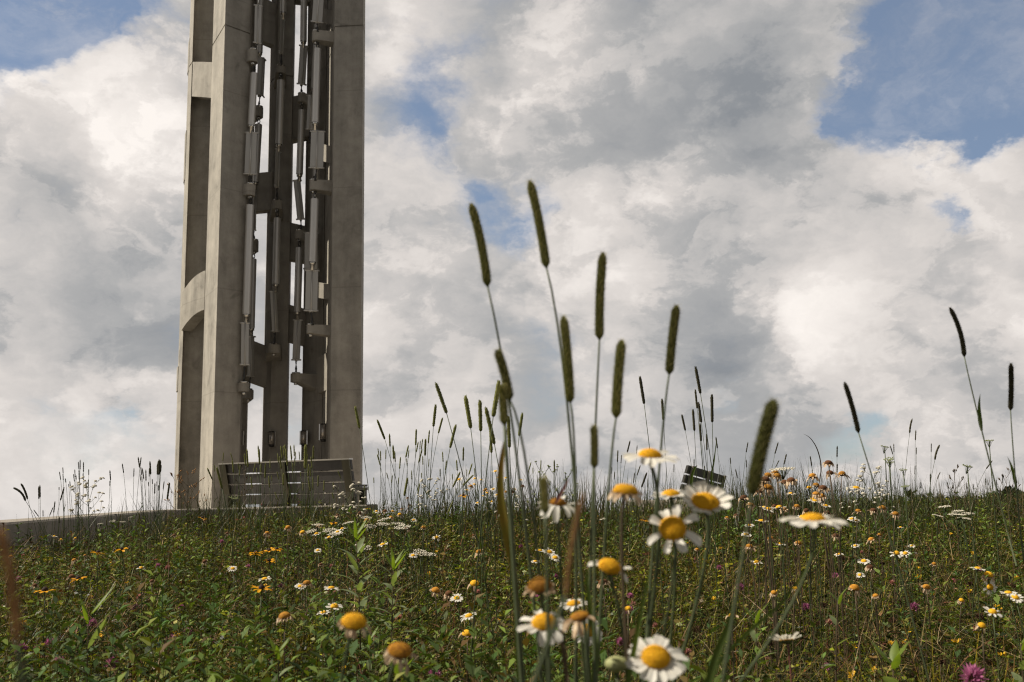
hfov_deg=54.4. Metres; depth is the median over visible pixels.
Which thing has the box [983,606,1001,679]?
oxeye daisy
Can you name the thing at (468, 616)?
oxeye daisy
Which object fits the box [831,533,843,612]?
spent daisy
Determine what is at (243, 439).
wall lamp
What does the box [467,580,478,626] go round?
spent daisy
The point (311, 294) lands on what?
wind chime
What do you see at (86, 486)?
white fleabane
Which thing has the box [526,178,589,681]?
timothy grass
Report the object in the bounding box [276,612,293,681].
spent daisy
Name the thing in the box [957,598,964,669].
spent daisy
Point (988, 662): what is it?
spent clover
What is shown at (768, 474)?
spent daisy
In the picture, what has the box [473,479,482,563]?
oxeye daisy
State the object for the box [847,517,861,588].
oxeye daisy
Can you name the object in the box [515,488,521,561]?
oxeye daisy
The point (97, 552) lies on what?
coneflower
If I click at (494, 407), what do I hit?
timothy grass
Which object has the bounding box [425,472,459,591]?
timothy grass
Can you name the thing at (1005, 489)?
distant woods
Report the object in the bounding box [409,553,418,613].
oxeye daisy
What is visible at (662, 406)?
timothy grass
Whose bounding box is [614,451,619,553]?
timothy grass
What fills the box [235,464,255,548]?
feathery grass
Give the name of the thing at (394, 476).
timothy grass
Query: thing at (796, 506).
spent daisy
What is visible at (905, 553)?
oxeye daisy
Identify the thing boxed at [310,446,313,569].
timothy grass
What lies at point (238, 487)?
timothy grass
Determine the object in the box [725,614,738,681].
spent daisy
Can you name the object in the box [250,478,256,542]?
timothy grass
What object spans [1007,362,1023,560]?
timothy grass
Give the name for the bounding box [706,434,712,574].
timothy grass
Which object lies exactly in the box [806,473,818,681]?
spent daisy
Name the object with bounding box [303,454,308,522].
timothy grass
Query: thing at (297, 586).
oxeye daisy
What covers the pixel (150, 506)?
timothy grass
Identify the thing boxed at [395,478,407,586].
timothy grass
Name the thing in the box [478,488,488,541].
spent daisy
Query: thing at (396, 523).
white yarrow
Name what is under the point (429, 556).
white yarrow
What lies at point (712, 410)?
timothy grass
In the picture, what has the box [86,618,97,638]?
red clover
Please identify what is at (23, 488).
timothy grass
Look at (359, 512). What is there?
spent daisy
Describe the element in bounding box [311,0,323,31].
wind chime
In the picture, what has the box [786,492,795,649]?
oxeye daisy
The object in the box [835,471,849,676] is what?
spent daisy
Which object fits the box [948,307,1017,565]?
timothy grass
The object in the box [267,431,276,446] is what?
wall lamp
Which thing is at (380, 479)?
timothy grass
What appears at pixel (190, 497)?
feathery grass
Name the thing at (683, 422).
timothy grass
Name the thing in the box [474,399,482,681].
timothy grass
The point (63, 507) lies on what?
timothy grass
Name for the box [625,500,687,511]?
concrete wall
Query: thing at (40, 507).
timothy grass
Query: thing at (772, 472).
spent daisy
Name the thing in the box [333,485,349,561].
white fleabane
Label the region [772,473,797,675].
spent daisy
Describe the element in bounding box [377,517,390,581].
white yarrow
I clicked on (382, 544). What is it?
oxeye daisy
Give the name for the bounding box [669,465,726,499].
park bench
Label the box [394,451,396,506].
timothy grass
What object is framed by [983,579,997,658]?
oxeye daisy
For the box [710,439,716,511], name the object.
grass blade
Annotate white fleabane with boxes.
[68,481,99,557]
[74,476,104,556]
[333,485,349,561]
[339,482,366,552]
[417,477,448,522]
[494,488,528,531]
[841,470,887,609]
[853,464,894,603]
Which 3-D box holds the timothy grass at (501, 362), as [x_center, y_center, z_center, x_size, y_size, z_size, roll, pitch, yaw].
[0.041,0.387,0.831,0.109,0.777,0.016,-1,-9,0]
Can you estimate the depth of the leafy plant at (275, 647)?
1.65 m
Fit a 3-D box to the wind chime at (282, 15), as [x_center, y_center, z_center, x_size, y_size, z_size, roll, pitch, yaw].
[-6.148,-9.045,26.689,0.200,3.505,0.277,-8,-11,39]
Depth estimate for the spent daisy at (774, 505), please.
2.87 m
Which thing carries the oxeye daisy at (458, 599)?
on the ground at (599, 594)
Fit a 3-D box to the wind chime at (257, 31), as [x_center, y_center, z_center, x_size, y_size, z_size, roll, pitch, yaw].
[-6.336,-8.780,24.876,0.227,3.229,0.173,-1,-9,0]
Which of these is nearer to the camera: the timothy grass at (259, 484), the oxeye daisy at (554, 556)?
the oxeye daisy at (554, 556)
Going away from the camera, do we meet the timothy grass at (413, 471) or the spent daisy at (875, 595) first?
the spent daisy at (875, 595)
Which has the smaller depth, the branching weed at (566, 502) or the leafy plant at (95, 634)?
the leafy plant at (95, 634)
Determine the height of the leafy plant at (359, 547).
0.547 m
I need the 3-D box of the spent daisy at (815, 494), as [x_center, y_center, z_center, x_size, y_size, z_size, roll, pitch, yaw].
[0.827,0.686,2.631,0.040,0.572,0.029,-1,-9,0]
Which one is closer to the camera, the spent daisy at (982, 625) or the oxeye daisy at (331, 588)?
the spent daisy at (982, 625)
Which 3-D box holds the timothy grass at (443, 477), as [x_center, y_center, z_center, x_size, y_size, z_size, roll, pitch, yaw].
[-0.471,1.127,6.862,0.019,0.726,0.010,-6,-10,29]
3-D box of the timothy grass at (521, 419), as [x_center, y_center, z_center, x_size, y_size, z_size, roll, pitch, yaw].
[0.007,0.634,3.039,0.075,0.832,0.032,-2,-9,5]
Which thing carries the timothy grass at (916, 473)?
on the ground at (599, 594)
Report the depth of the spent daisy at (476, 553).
3.07 m
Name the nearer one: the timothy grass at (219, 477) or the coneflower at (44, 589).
the coneflower at (44, 589)
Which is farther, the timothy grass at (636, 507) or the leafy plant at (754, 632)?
the timothy grass at (636, 507)
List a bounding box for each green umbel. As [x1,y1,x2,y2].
[229,496,238,583]
[881,445,894,598]
[883,457,901,638]
[886,461,899,607]
[899,468,911,584]
[901,485,914,618]
[962,464,982,651]
[985,440,1006,650]
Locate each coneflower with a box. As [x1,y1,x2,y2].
[34,587,52,665]
[70,576,86,653]
[90,550,102,651]
[117,547,128,631]
[200,516,206,556]
[249,550,262,624]
[250,553,263,621]
[252,585,272,677]
[264,547,278,606]
[264,558,277,612]
[272,547,282,607]
[329,522,336,580]
[461,494,465,571]
[642,519,648,566]
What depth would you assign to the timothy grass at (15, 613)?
0.29 m
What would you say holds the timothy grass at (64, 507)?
on the ground at (599, 594)
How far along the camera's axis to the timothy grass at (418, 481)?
6.53 m
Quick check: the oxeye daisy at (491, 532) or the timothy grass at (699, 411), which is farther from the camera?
the oxeye daisy at (491, 532)
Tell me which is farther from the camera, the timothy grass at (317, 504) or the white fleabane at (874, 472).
the timothy grass at (317, 504)
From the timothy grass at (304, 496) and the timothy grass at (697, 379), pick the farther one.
the timothy grass at (304, 496)
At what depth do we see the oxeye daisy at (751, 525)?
3.75 m
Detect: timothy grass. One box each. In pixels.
[0,525,27,681]
[13,487,59,583]
[21,483,44,581]
[39,486,40,530]
[49,488,63,555]
[59,472,65,544]
[62,468,65,555]
[74,470,75,553]
[76,460,80,547]
[78,462,81,550]
[109,471,111,544]
[132,470,133,541]
[134,458,141,546]
[138,457,143,516]
[142,468,148,544]
[143,470,146,547]
[148,462,150,560]
[152,483,155,535]
[153,483,169,563]
[156,460,162,534]
[157,462,167,545]
[158,460,159,506]
[207,468,225,549]
[213,465,216,526]
[216,467,240,631]
[230,453,243,527]
[232,460,243,564]
[236,465,240,516]
[237,463,238,534]
[244,449,253,595]
[244,454,248,541]
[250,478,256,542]
[258,449,259,550]
[260,463,265,572]
[260,464,266,547]
[279,457,284,550]
[279,473,283,554]
[280,447,284,511]
[283,446,287,529]
[284,445,294,560]
[285,449,294,573]
[290,445,296,546]
[293,446,297,545]
[295,452,301,519]
[297,452,301,530]
[303,444,306,622]
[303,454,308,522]
[307,464,313,544]
[308,477,315,553]
[309,466,310,537]
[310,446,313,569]
[311,457,314,528]
[311,477,313,551]
[317,475,318,522]
[321,481,324,539]
[354,406,380,611]
[377,420,417,624]
[377,454,390,522]
[378,449,384,533]
[380,451,380,501]
[384,450,385,503]
[389,433,392,535]
[392,446,394,572]
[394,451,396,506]
[395,445,408,541]
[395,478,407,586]
[396,457,400,530]
[405,450,421,564]
[409,442,418,508]
[410,429,416,590]
[415,404,436,611]
[415,439,422,511]
[417,430,429,548]
[421,418,442,580]
[422,439,426,595]
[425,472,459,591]
[427,424,456,624]
[428,475,473,546]
[435,382,496,667]
[439,501,452,546]
[442,452,444,537]
[456,460,458,500]
[458,464,471,540]
[461,447,466,561]
[463,395,503,681]
[467,203,543,681]
[469,380,500,681]
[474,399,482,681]
[485,407,525,673]
[489,433,497,644]
[493,348,544,611]
[497,382,524,681]
[502,412,523,648]
[507,416,512,511]
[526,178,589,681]
[531,492,584,681]
[538,474,551,681]
[553,460,556,549]
[557,314,577,681]
[587,252,608,656]
[587,424,600,681]
[596,338,626,681]
[611,469,616,515]
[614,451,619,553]
[617,441,629,540]
[628,473,646,563]
[639,376,663,625]
[642,303,681,681]
[661,399,672,590]
[681,414,702,553]
[692,409,699,580]
[694,366,735,672]
[694,389,711,575]
[698,402,720,603]
[699,423,710,565]
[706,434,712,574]
[710,394,719,659]
[715,438,723,526]
[721,396,781,681]
[740,443,747,524]
[767,443,777,512]
[843,382,929,681]
[902,419,912,524]
[916,447,919,515]
[924,445,939,566]
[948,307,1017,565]
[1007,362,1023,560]
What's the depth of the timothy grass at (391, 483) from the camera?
6.39 m
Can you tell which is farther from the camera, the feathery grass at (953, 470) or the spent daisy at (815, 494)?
the feathery grass at (953, 470)
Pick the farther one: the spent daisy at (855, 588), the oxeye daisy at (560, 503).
the spent daisy at (855, 588)
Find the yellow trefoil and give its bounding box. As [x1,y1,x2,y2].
[951,638,960,681]
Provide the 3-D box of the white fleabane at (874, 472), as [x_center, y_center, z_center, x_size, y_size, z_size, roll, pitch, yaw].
[1.450,0.789,3.927,0.152,0.609,0.141,-9,-12,44]
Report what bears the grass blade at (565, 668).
on the ground at (599, 594)
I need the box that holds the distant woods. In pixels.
[863,486,1023,502]
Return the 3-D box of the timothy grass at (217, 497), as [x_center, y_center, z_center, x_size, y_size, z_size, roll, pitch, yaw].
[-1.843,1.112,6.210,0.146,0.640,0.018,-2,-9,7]
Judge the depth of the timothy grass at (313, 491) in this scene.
6.52 m
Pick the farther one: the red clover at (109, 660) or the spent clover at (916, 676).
the red clover at (109, 660)
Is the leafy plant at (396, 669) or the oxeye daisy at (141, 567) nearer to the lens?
the leafy plant at (396, 669)
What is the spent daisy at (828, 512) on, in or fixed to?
on the ground at (599, 594)
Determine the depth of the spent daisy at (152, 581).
2.88 m
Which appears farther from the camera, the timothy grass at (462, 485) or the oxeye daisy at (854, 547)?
the timothy grass at (462, 485)
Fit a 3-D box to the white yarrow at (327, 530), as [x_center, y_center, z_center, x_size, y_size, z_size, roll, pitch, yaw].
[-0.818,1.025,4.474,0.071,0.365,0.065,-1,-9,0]
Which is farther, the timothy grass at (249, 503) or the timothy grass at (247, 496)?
the timothy grass at (247, 496)
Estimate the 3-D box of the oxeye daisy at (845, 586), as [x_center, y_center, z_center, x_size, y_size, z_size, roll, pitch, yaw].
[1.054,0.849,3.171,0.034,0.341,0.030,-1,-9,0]
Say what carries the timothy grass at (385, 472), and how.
on the ground at (599, 594)
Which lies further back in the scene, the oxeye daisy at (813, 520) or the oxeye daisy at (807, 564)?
the oxeye daisy at (807, 564)
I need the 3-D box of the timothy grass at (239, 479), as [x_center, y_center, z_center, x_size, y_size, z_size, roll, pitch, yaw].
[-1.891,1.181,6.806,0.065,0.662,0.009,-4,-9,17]
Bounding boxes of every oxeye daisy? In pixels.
[136,566,145,648]
[228,566,236,640]
[259,576,271,615]
[294,583,305,634]
[313,532,318,576]
[314,548,321,607]
[317,609,330,655]
[324,586,338,670]
[325,603,342,659]
[326,536,333,577]
[334,529,341,579]
[337,612,370,681]
[339,527,346,602]
[375,510,379,564]
[378,542,387,617]
[384,642,416,681]
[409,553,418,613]
[433,535,440,582]
[450,593,464,677]
[457,477,462,572]
[459,489,470,552]
[460,612,476,667]
[472,477,477,543]
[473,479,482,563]
[482,495,489,582]
[485,487,495,564]
[485,492,490,558]
[491,488,496,576]
[498,477,505,559]
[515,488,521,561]
[516,609,566,646]
[523,576,556,681]
[528,560,536,616]
[535,549,545,599]
[536,496,577,650]
[544,548,555,608]
[549,554,560,597]
[559,598,586,681]
[562,611,594,681]
[571,619,602,679]
[588,558,631,680]
[606,483,642,681]
[621,448,679,681]
[625,634,688,681]
[647,504,702,637]
[652,489,686,681]
[672,480,733,681]
[739,512,848,681]
[741,532,755,615]
[743,524,753,584]
[753,560,762,606]
[755,519,773,620]
[759,506,780,669]
[763,506,778,674]
[769,632,801,681]
[771,505,789,679]
[774,542,785,589]
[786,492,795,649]
[798,515,813,655]
[803,486,823,668]
[809,499,820,677]
[812,497,824,643]
[820,504,840,651]
[834,553,849,648]
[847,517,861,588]
[849,486,863,670]
[849,544,858,620]
[852,519,866,606]
[856,572,870,644]
[857,558,870,658]
[889,551,904,618]
[897,526,906,600]
[901,551,914,642]
[906,545,914,619]
[970,567,984,661]
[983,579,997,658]
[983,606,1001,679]
[1000,591,1023,670]
[1007,591,1023,634]
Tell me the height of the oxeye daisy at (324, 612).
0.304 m
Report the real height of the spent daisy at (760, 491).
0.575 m
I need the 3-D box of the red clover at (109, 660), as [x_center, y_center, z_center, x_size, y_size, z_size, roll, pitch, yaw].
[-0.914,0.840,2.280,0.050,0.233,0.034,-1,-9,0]
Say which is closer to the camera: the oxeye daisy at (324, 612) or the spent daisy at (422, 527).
the oxeye daisy at (324, 612)
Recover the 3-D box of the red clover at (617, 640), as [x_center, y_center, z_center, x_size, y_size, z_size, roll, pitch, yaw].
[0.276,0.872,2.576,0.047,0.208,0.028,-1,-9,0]
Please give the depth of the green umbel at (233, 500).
4.53 m
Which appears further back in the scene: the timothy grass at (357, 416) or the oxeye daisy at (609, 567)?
the timothy grass at (357, 416)
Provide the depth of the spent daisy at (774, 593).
2.09 m
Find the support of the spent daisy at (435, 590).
on the ground at (599, 594)
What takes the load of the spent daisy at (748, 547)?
on the ground at (599, 594)
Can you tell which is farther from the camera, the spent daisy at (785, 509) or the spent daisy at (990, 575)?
the spent daisy at (785, 509)
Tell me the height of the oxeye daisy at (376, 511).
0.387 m
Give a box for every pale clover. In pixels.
[685,648,696,676]
[826,618,832,672]
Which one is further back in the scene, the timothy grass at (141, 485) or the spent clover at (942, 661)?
the timothy grass at (141, 485)
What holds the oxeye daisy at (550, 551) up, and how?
on the ground at (599, 594)
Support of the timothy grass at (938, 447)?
on the ground at (599, 594)
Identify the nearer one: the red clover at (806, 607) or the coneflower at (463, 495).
the red clover at (806, 607)
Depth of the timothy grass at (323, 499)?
6.37 m
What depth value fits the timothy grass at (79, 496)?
6.78 m
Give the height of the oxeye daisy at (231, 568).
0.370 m
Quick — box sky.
[0,0,1023,519]
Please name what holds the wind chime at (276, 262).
on the bell tower
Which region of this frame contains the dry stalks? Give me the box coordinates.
[0,487,1023,681]
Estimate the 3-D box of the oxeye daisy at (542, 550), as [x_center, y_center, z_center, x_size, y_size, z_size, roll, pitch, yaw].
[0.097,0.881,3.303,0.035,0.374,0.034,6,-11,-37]
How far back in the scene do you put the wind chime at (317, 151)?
24.24 m
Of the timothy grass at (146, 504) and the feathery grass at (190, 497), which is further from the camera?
the timothy grass at (146, 504)
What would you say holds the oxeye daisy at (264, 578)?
on the ground at (599, 594)
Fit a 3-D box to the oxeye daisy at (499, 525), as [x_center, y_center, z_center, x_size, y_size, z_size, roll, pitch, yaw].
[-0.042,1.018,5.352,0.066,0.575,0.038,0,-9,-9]
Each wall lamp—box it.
[241,431,244,444]
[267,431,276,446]
[299,430,308,445]
[319,423,325,441]
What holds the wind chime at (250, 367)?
on the bell tower
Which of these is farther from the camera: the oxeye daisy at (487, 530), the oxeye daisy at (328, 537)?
the oxeye daisy at (487, 530)
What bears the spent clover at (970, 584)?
on the ground at (599, 594)
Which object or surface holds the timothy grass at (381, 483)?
on the ground at (599, 594)
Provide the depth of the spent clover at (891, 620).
2.98 m
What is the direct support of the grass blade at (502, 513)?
attached to the timothy grass at (501, 362)
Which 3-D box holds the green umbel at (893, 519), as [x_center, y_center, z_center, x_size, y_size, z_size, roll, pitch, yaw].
[1.416,0.755,3.672,0.033,0.622,0.030,-1,-9,0]
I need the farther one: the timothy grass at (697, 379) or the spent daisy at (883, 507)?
the spent daisy at (883, 507)
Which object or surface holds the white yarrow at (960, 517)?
on the ground at (599, 594)
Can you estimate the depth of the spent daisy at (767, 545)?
2.83 m
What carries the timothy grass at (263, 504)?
on the ground at (599, 594)
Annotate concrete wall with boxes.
[0,504,377,567]
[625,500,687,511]
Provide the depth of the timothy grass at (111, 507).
6.73 m
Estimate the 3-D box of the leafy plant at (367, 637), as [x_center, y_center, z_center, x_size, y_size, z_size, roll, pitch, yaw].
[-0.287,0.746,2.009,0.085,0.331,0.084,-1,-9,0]
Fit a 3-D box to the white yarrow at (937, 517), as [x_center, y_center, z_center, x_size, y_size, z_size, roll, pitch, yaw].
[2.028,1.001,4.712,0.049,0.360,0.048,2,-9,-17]
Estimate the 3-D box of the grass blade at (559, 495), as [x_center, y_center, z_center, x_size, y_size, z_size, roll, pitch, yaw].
[0.045,0.134,0.890,0.014,0.022,0.001,-1,-9,0]
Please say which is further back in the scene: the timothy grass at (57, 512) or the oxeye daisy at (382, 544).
the timothy grass at (57, 512)
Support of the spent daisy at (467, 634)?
on the ground at (599, 594)
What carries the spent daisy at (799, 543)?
on the ground at (599, 594)
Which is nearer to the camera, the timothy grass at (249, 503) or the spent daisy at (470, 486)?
the timothy grass at (249, 503)
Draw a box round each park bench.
[218,458,367,507]
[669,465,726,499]
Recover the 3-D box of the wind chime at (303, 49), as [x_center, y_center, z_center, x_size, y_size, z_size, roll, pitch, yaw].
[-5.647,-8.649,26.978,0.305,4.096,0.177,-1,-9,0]
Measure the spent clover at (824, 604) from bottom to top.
0.234 m
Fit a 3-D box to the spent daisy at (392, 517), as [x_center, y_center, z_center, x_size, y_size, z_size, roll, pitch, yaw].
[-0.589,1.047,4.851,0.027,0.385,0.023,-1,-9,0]
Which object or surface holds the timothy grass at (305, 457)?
on the ground at (599, 594)
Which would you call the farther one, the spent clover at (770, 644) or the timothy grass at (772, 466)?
the timothy grass at (772, 466)
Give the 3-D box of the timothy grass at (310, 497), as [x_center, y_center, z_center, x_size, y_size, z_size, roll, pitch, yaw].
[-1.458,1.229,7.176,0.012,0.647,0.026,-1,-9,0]
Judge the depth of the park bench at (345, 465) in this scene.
13.60 m
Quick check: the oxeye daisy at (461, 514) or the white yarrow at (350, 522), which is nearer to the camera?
the white yarrow at (350, 522)
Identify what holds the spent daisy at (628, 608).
on the ground at (599, 594)
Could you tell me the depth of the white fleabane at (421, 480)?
5.51 m
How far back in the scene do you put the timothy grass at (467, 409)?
2.44 m
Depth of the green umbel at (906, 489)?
3.47 m
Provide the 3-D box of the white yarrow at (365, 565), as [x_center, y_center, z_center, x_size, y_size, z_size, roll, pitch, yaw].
[-0.485,0.870,3.238,0.056,0.416,0.054,-1,-9,0]
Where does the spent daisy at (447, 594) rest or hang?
on the ground at (599, 594)
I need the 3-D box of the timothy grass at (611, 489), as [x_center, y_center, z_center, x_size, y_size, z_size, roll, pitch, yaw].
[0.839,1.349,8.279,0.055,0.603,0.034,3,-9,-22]
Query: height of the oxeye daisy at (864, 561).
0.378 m
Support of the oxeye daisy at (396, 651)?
on the ground at (599, 594)
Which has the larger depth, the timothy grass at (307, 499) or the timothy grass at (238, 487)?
the timothy grass at (238, 487)
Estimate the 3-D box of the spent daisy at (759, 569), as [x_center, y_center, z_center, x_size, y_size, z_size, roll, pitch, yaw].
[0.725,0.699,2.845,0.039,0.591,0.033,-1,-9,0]
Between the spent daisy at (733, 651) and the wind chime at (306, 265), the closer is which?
the spent daisy at (733, 651)
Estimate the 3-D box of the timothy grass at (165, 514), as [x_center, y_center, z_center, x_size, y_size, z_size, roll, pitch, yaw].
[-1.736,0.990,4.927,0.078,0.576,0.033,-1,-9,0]
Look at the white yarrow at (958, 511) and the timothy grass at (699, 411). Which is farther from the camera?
the white yarrow at (958, 511)
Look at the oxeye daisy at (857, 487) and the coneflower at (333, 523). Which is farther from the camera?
the coneflower at (333, 523)
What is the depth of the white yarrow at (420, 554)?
3.32 m
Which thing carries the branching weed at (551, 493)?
on the ground at (599, 594)
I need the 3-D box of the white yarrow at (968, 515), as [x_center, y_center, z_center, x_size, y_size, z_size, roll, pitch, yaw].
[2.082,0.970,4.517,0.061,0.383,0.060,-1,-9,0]
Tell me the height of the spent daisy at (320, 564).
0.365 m
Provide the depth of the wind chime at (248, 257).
23.67 m
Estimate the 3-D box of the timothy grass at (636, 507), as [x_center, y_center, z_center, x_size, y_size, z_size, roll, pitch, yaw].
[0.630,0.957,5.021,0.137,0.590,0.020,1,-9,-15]
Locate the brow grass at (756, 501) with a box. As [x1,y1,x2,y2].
[9,456,1023,567]
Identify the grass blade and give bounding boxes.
[496,425,510,569]
[508,516,518,681]
[555,479,568,502]
[559,621,568,681]
[586,564,597,681]
[625,570,649,681]
[690,466,696,521]
[703,551,816,681]
[705,600,733,681]
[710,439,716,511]
[806,435,821,482]
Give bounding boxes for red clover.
[21,643,28,667]
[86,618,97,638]
[106,656,117,673]
[615,637,621,655]
[626,592,633,605]
[803,603,817,654]
[910,602,928,659]
[959,662,988,681]
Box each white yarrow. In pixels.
[306,529,316,600]
[312,523,324,571]
[323,528,336,589]
[327,531,343,608]
[342,521,353,566]
[355,544,371,609]
[361,516,371,557]
[365,524,376,594]
[376,522,389,570]
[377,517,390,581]
[392,522,404,584]
[394,524,410,591]
[413,549,429,598]
[422,552,435,615]
[769,467,794,645]
[932,514,942,565]
[939,505,949,558]
[947,512,963,576]
[953,510,969,576]
[954,514,971,591]
[958,517,970,590]
[961,512,977,565]
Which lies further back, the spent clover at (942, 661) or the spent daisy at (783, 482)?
the spent daisy at (783, 482)
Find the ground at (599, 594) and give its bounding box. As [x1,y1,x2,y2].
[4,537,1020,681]
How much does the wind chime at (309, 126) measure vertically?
3.641 m
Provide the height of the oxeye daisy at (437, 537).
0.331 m
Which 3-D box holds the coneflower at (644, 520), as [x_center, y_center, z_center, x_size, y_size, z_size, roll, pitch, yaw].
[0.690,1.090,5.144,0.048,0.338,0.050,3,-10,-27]
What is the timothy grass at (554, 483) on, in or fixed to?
on the ground at (599, 594)
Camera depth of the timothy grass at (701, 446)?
4.69 m
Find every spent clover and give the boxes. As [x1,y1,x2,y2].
[693,626,706,649]
[766,639,774,665]
[820,602,827,656]
[888,617,907,659]
[911,672,922,680]
[937,658,945,679]
[967,581,972,602]
[975,613,983,619]
[982,658,996,679]
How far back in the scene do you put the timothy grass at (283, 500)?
6.38 m
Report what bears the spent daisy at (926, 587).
on the ground at (599, 594)
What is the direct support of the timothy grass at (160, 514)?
on the ground at (599, 594)
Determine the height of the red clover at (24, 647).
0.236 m
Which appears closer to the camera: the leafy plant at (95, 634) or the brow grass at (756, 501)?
the leafy plant at (95, 634)
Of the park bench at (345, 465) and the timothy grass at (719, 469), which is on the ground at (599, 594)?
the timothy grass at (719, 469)
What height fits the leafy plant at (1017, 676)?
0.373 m
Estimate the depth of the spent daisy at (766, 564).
3.26 m
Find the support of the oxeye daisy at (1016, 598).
on the ground at (599, 594)
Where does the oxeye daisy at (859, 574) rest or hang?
on the ground at (599, 594)
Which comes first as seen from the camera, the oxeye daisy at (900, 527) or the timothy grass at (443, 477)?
the oxeye daisy at (900, 527)
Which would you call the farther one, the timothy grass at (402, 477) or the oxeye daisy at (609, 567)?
the timothy grass at (402, 477)
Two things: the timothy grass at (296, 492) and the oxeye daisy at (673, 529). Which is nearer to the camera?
the oxeye daisy at (673, 529)
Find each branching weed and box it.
[531,461,553,573]
[532,464,578,567]
[555,469,578,556]
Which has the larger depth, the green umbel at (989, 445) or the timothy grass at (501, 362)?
the green umbel at (989, 445)
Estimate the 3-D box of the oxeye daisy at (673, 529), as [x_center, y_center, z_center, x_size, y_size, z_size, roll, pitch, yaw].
[0.102,0.450,0.778,0.123,0.635,0.033,-1,-9,0]
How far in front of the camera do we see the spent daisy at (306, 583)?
2.71 m
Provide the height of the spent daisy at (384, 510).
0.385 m
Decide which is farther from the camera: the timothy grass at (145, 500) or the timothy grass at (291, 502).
the timothy grass at (145, 500)
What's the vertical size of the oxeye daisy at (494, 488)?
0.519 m
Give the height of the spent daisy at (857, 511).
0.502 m
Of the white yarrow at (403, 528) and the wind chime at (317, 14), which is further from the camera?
the wind chime at (317, 14)
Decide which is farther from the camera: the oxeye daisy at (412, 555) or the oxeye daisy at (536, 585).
the oxeye daisy at (412, 555)
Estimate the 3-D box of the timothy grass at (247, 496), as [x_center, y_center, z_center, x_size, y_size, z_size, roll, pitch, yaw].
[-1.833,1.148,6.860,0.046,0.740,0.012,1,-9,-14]
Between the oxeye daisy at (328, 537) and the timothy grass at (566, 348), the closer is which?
the timothy grass at (566, 348)
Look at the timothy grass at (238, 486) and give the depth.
8.08 m
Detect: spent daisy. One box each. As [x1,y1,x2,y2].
[61,574,75,626]
[64,558,77,601]
[149,579,154,629]
[195,559,207,599]
[259,531,270,578]
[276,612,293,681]
[284,525,291,581]
[297,530,306,606]
[301,580,312,650]
[318,563,322,598]
[350,511,362,584]
[376,509,388,554]
[389,516,393,561]
[398,527,409,608]
[421,526,425,596]
[429,587,440,661]
[444,590,453,636]
[458,629,475,681]
[463,485,473,566]
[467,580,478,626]
[471,550,484,610]
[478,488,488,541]
[597,579,610,680]
[626,606,631,649]
[694,548,700,612]
[724,516,729,555]
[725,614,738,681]
[738,495,760,680]
[743,544,756,659]
[747,502,754,626]
[754,489,775,665]
[758,480,776,676]
[759,484,764,665]
[760,484,774,664]
[760,486,775,654]
[761,482,777,677]
[762,476,780,681]
[763,472,773,657]
[765,536,776,612]
[769,590,779,681]
[770,470,792,632]
[771,504,789,651]
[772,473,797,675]
[777,480,802,677]
[780,507,787,605]
[786,477,806,677]
[792,504,809,612]
[792,587,797,678]
[794,541,802,595]
[802,508,818,625]
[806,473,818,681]
[812,483,834,669]
[812,491,835,658]
[816,485,838,679]
[816,493,840,677]
[822,460,846,679]
[822,510,836,616]
[826,470,847,652]
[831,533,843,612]
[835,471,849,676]
[848,584,862,681]
[852,509,863,673]
[865,565,879,664]
[866,537,876,620]
[867,508,887,651]
[871,593,882,680]
[877,505,898,643]
[890,511,900,617]
[921,584,933,664]
[928,562,937,634]
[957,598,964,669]
[975,622,985,681]
[981,571,994,658]
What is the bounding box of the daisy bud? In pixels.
[605,656,626,681]
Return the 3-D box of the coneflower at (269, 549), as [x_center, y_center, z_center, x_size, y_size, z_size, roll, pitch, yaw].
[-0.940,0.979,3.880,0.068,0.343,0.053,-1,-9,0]
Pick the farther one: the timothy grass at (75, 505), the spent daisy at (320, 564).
the timothy grass at (75, 505)
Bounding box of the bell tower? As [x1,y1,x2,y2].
[173,0,364,508]
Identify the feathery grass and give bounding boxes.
[164,470,188,558]
[176,468,206,550]
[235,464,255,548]
[947,464,969,559]
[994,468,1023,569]
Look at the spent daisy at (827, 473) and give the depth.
2.77 m
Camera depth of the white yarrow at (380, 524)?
4.67 m
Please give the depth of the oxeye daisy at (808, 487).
2.73 m
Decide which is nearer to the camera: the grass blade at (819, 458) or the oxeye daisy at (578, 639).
the oxeye daisy at (578, 639)
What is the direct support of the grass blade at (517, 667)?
attached to the timothy grass at (503, 405)
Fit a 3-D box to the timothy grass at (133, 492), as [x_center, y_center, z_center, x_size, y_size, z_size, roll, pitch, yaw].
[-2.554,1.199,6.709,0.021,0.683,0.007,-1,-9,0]
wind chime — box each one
[239,196,253,380]
[243,65,257,181]
[246,253,256,387]
[252,118,261,237]
[253,0,262,47]
[257,0,266,104]
[269,209,280,344]
[274,73,284,199]
[279,0,285,64]
[291,239,302,371]
[292,102,305,228]
[297,0,308,91]
[303,168,318,269]
[304,191,319,324]
[305,23,319,143]
[308,42,325,180]
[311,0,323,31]
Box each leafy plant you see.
[48,588,115,681]
[268,636,300,681]
[326,517,389,679]
[360,627,381,678]
[371,547,419,681]
[376,651,413,681]
[735,604,772,681]
[821,587,850,681]
[871,640,908,681]
[1005,630,1023,681]

